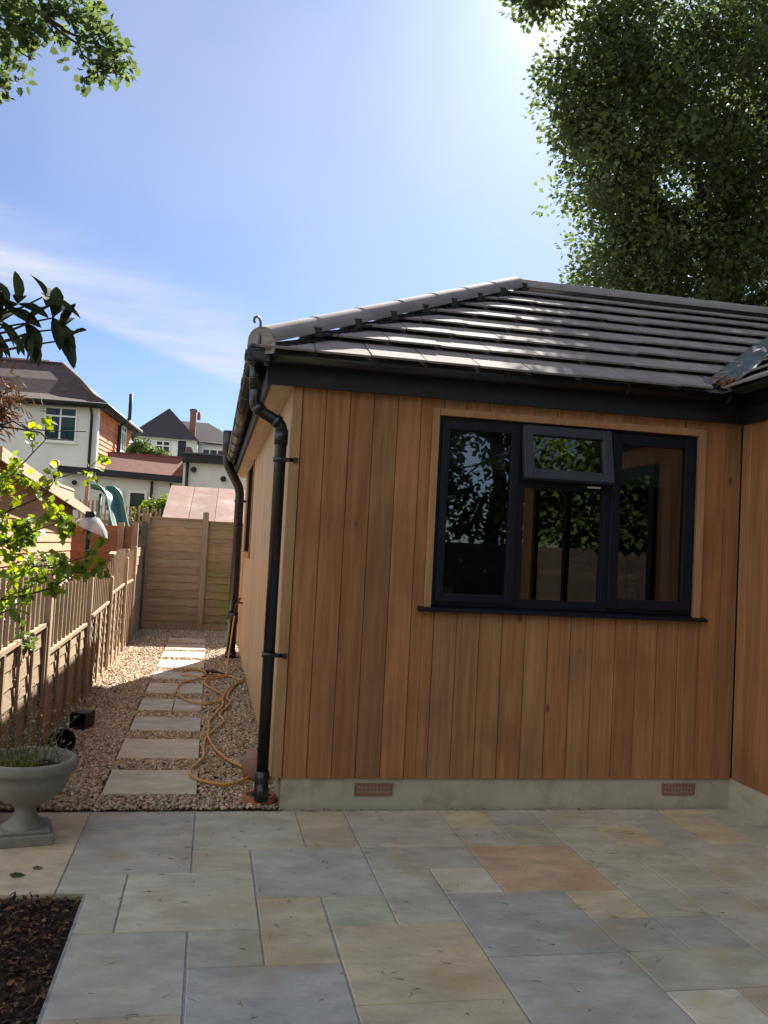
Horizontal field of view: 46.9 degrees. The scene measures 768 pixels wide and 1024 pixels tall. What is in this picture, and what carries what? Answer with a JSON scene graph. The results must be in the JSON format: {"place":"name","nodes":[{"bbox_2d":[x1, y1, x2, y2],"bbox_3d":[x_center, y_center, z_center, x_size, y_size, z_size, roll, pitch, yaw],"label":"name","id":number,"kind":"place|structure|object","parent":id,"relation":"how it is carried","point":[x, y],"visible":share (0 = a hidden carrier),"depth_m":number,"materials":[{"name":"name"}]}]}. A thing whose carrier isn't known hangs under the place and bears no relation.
{"place":"outdoors","nodes":[
{"label":"outdoors","id":0,"kind":"place"},
{"bbox_2d":[0,361,85,452],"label":"dead foliage","id":1,"kind":"object","parent":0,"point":[4,415],"visible":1,"depth_m":2.69,"materials":[{"name":"brown plant"}]},
{"bbox_2d":[0,0,765,444],"label":"sky","id":2,"kind":"structure","parent":0,"point":[275,161],"materials":[{"name":"blue"}]},
{"bbox_2d":[0,809,767,1023],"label":"patio","id":3,"kind":"structure","parent":0,"point":[297,978],"depth_m":3.79,"materials":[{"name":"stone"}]},
{"bbox_2d":[9,872,25,875],"bbox_3d":[-1.653,1.634,3.985,0.073,0.012,0.060,3,-3,-11],"label":"fallen leaf","id":4,"kind":"object","parent":3,"relation":"on","point":[15,874],"visible":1,"depth_m":3.99,"materials":[{"name":"green plant"}]},
{"bbox_2d":[0,683,84,848],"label":"stone urn","id":5,"kind":"object","parent":3,"relation":"on","point":[32,777],"visible":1,"depth_m":4.40,"materials":[{"name":"stone"}]},
{"bbox_3d":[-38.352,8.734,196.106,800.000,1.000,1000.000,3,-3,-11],"label":"ground","id":6,"kind":"structure","parent":0,"visible":0},
{"bbox_2d":[0,550,75,688],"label":"shrub","id":7,"kind":"object","parent":6,"relation":"on","point":[44,556],"visible":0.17,"depth_m":8.49,"materials":[{"name":"green plant"}]},
{"bbox_2d":[0,891,82,1023],"bbox_3d":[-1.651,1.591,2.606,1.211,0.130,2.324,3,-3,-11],"label":"bark mulch","id":8,"kind":"object","parent":6,"relation":"on","point":[26,987],"visible":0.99,"depth_m":3.33,"materials":[{"name":"brown wood"}]},
{"bbox_2d":[0,572,28,623],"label":"rhododendron","id":9,"kind":"object","parent":8,"relation":"on","point":[14,615],"visible":1,"depth_m":2.99,"materials":[{"name":"green plant"}]},
{"bbox_2d":[0,271,86,368],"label":"rhododendron","id":10,"kind":"object","parent":8,"relation":"on","point":[30,341],"visible":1,"depth_m":2.47,"materials":[{"name":"green plant"}]},
{"bbox_2d":[0,415,111,615],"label":"young maple","id":11,"kind":"object","parent":8,"relation":"on","point":[24,535],"visible":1,"depth_m":3.31,"materials":[{"name":"green plant"}]},
{"bbox_2d":[0,446,90,641],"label":"garden shed","id":12,"kind":"structure","parent":6,"relation":"on","point":[61,493],"depth_m":11.26,"materials":[{"name":"wood"},{"name":"felt"}]},
{"bbox_2d":[0,0,140,104],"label":"overhanging oak","id":13,"kind":"object","parent":6,"relation":"on","point":[26,37],"visible":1,"depth_m":5.82,"materials":[{"name":"green plant"}]},
{"bbox_2d":[0,357,142,483],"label":"neighbour house","id":14,"kind":"structure","parent":6,"relation":"on","point":[72,400],"depth_m":28.81,"materials":[{"name":"paint"}]},
{"bbox_2d":[41,406,77,443],"bbox_3d":[-10.506,-2.818,28.693,1.120,1.180,0.110,3,-3,-6],"label":"window","id":15,"kind":"structure","parent":14,"relation":"in","point":[66,417],"depth_m":28.72,"materials":[{"name":"white plastic"}]},
{"bbox_2d":[119,423,126,451],"bbox_3d":[-9.732,-2.719,32.932,0.110,1.050,1.380,3,-3,-6],"label":"window","id":16,"kind":"structure","parent":14,"relation":"in","point":[124,429],"depth_m":33.12,"materials":[{"name":"white plastic"}]},
{"bbox_2d":[83,484,89,517],"bbox_3d":[-5.983,0.725,17.596,0.070,2.570,0.060,3,-3,-11],"label":"garden post","id":17,"kind":"object","parent":6,"relation":"on","point":[86,499],"visible":0.21,"depth_m":17.61,"materials":[{"name":"brown wood"}]},
{"bbox_2d":[75,511,107,570],"bbox_3d":[-3.846,0.947,11.451,0.442,1.913,0.480,3,-3,-11],"label":"garden lamp","id":18,"kind":"object","parent":6,"relation":"on","point":[90,522],"visible":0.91,"depth_m":11.40,"materials":[{"name":"white plastic"}]},
{"bbox_2d":[66,522,138,625],"bbox_3d":[-6.208,1.022,14.811,3.950,1.890,0.100,3,-3,-11],"label":"neighbour fence","id":19,"kind":"object","parent":6,"relation":"on","point":[121,535],"visible":0.19,"depth_m":15.10,"materials":[{"name":"brown wood"}]},
{"bbox_2d":[90,484,128,525],"bbox_3d":[-5.055,0.748,16.901,1.688,2.560,0.591,1,-3,42],"label":"garden slide","id":20,"kind":"object","parent":6,"relation":"on","point":[115,505],"visible":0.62,"depth_m":17.24,"materials":[{"name":"green plastic"}]},
{"bbox_2d":[49,451,182,546],"bbox_3d":[-7.454,0.244,24.737,3.470,4.000,2.000,3,-3,-11],"label":"white extension","id":21,"kind":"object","parent":6,"relation":"on","point":[135,479],"visible":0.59,"depth_m":24.16,"materials":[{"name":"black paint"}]},
{"bbox_2d":[102,488,122,513],"bbox_3d":[-7.371,-0.284,24.021,0.580,0.700,0.110,3,-3,-11],"label":"window","id":22,"kind":"structure","parent":21,"relation":"in","point":[121,490],"depth_m":23.97,"materials":[{"name":"white plastic"}]},
{"bbox_2d":[127,490,147,520],"bbox_3d":[-6.780,0.383,24.135,0.520,1.940,0.070,3,-3,-11],"label":"door","id":23,"kind":"structure","parent":21,"relation":"in","point":[129,491],"depth_m":24.10,"materials":[{"name":"white plastic"}]},
{"bbox_2d":[75,499,163,603],"bbox_3d":[-5.128,0.934,17.832,2.200,2.260,0.050,3,-3,-11],"label":"picket fence","id":24,"kind":"object","parent":6,"relation":"on","point":[105,521],"visible":0.2,"depth_m":17.83,"materials":[{"name":"brown wood"}]},
{"bbox_2d":[0,628,281,811],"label":"gravel","id":25,"kind":"structure","parent":6,"relation":"on","point":[114,717],"depth_m":7.08,"materials":[{"name":"beige gravel"}]},
{"bbox_2d":[48,728,75,750],"bbox_3d":[-2.281,1.621,6.296,0.184,0.177,0.187,3,-3,-11],"label":"round pot","id":26,"kind":"object","parent":25,"relation":"on","point":[68,736],"visible":0.64,"depth_m":6.35,"materials":[{"name":"black plastic"}]},
{"bbox_2d":[0,522,147,749],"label":"side fence","id":27,"kind":"object","parent":25,"relation":"on","point":[82,654],"visible":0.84,"depth_m":7.25,"materials":[{"name":"brown wood"}]},
{"bbox_2d":[69,710,94,729],"bbox_3d":[-2.413,1.660,7.090,0.132,0.132,0.182,3,-3,9],"label":"square pot","id":28,"kind":"object","parent":25,"relation":"on","point":[85,719],"visible":0.93,"depth_m":7.08,"materials":[{"name":"black plastic"}]},
{"bbox_2d":[102,770,197,796],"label":"stepping slab","id":29,"kind":"structure","parent":25,"relation":"on","point":[151,782],"depth_m":5.57,"materials":[{"name":"stone"}]},
{"bbox_2d":[116,739,199,760],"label":"stepping slab","id":30,"kind":"structure","parent":25,"relation":"on","point":[162,748],"depth_m":6.48,"materials":[{"name":"stone"}]},
{"bbox_2d":[130,717,200,733],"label":"stepping slab","id":31,"kind":"structure","parent":25,"relation":"on","point":[182,724],"depth_m":7.37,"materials":[{"name":"stone"}]},
{"bbox_2d":[138,698,201,711],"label":"stepping slab","id":32,"kind":"structure","parent":25,"relation":"on","point":[149,705],"depth_m":8.21,"materials":[{"name":"stone"}]},
{"bbox_2d":[145,683,202,694],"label":"stepping slab","id":33,"kind":"structure","parent":25,"relation":"on","point":[162,688],"depth_m":9.15,"materials":[{"name":"stone"}]},
{"bbox_2d":[151,671,203,679],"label":"stepping slab","id":34,"kind":"structure","parent":25,"relation":"on","point":[167,675],"depth_m":10.03,"materials":[{"name":"stone"}]},
{"bbox_2d":[157,660,203,667],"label":"stepping slab","id":35,"kind":"structure","parent":25,"relation":"on","point":[180,663],"depth_m":10.99,"materials":[{"name":"stone"}]},
{"bbox_2d":[162,651,204,658],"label":"stepping slab","id":36,"kind":"structure","parent":25,"relation":"on","point":[170,654],"depth_m":11.90,"materials":[{"name":"stone"}]},
{"bbox_2d":[165,643,204,649],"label":"stepping slab","id":37,"kind":"structure","parent":25,"relation":"on","point":[187,646],"depth_m":12.78,"materials":[{"name":"stone"}]},
{"bbox_2d":[168,638,205,643],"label":"stepping slab","id":38,"kind":"structure","parent":25,"relation":"on","point":[186,640],"depth_m":13.61,"materials":[{"name":"stone"}]},
{"bbox_2d":[141,512,242,632],"bbox_3d":[-2.976,1.085,15.357,2.400,2.145,0.100,3,-3,-11],"label":"back fence","id":39,"kind":"object","parent":25,"relation":"on","point":[184,557],"visible":0.64,"depth_m":15.28,"materials":[{"name":"brown wood"}]},
{"bbox_2d":[176,609,249,785],"bbox_3d":[-1.582,1.459,8.309,0.752,0.703,5.627,3,-3,-11],"label":"garden hose","id":40,"kind":"object","parent":25,"relation":"on","point":[208,733],"visible":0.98,"depth_m":8.27,"materials":[{"name":"yellow plastic"}]},
{"bbox_2d":[206,669,224,675],"bbox_3d":[-1.943,1.846,10.189,0.225,0.065,0.101,3,-3,-11],"label":"spray gun","id":41,"kind":"object","parent":25,"relation":"on","point":[209,671],"visible":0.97,"depth_m":10.18,"materials":[{"name":"black plastic"}]},
{"bbox_2d":[242,749,256,780],"bbox_3d":[-0.850,1.664,5.823,0.174,0.200,0.168,2,-3,12],"label":"boulder","id":42,"kind":"object","parent":25,"relation":"on","point":[249,763],"visible":0.6,"depth_m":5.76,"materials":[{"name":"pink stone"}]},
{"bbox_2d":[243,790,275,808],"bbox_3d":[-0.751,1.732,5.321,0.194,0.070,0.194,3,-3,-11],"label":"drain pot","id":43,"kind":"object","parent":25,"relation":"on","point":[248,796],"visible":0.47,"depth_m":5.27,"materials":[{"name":"ceramic"}]},
{"bbox_2d":[127,493,168,536],"bbox_3d":[-4.727,0.853,18.622,1.437,2.745,1.075,3,-3,-11],"label":"garden bush","id":44,"kind":"object","parent":6,"relation":"on","point":[150,504],"visible":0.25,"depth_m":18.56,"materials":[{"name":"green plant"}]},
{"bbox_2d":[123,436,172,455],"bbox_3d":[-7.512,0.054,27.539,1.555,4.841,1.362,2,-3,16],"label":"garden tree","id":45,"kind":"object","parent":6,"relation":"on","point":[138,446],"visible":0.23,"depth_m":27.42,"materials":[{"name":"green plant"}]},
{"bbox_2d":[131,408,222,456],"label":"house","id":46,"kind":"structure","parent":6,"relation":"on","point":[172,432],"depth_m":49.88,"materials":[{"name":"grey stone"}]},
{"bbox_2d":[155,440,170,455],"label":"window","id":47,"kind":"structure","parent":46,"relation":"in","point":[159,441],"depth_m":48.98,"materials":[{"name":"white plastic"}]},
{"bbox_2d":[177,441,185,456],"bbox_3d":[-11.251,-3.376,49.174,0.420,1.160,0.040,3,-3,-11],"label":"dark door","id":48,"kind":"structure","parent":46,"relation":"in","point":[181,444],"depth_m":49.16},
{"bbox_2d":[202,448,221,453],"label":"window","id":49,"kind":"structure","parent":46,"relation":"in","point":[203,449],"depth_m":51.24,"materials":[{"name":"white plastic"}]},
{"bbox_2d":[162,485,244,589],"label":"felt roof shed","id":50,"kind":"structure","parent":6,"relation":"on","point":[217,504],"depth_m":17.28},
{"bbox_2d":[182,447,247,489],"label":"flat roof block","id":51,"kind":"structure","parent":6,"relation":"on","point":[207,470],"depth_m":24.02,"materials":[{"name":"white paint"}]},
{"bbox_2d":[222,277,767,826],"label":"timber annexe","id":52,"kind":"structure","parent":6,"relation":"on","point":[390,461],"depth_m":5.58,"materials":[{"name":"wood"}]},
{"bbox_2d":[242,459,254,557],"bbox_3d":[-1.650,-0.007,10.815,0.045,1.115,1.810,3,-3,-11],"label":"side window","id":53,"kind":"structure","parent":52,"relation":"in","point":[246,554],"depth_m":10.90,"materials":[{"name":"black plastic"}]},
{"bbox_2d":[522,488,543,599],"bbox_3d":[1.013,0.198,6.215,0.102,0.850,0.849,3,-2,-1],"label":"leaning board","id":54,"kind":"object","parent":52,"relation":"on","point":[532,572],"visible":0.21,"depth_m":6.10,"materials":[{"name":"brown wood"}]},
{"bbox_2d":[417,416,707,621],"bbox_3d":[1.174,0.056,5.590,1.922,1.205,0.167,3,-3,-11],"label":"window","id":55,"kind":"structure","parent":52,"relation":"in","point":[607,483],"depth_m":5.58,"materials":[{"name":"black plastic"}]},
{"bbox_2d":[498,0,767,306],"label":"tree","id":56,"kind":"object","parent":6,"relation":"on","point":[657,245],"visible":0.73,"depth_m":10.60,"materials":[{"name":"green plant"}]}
]}

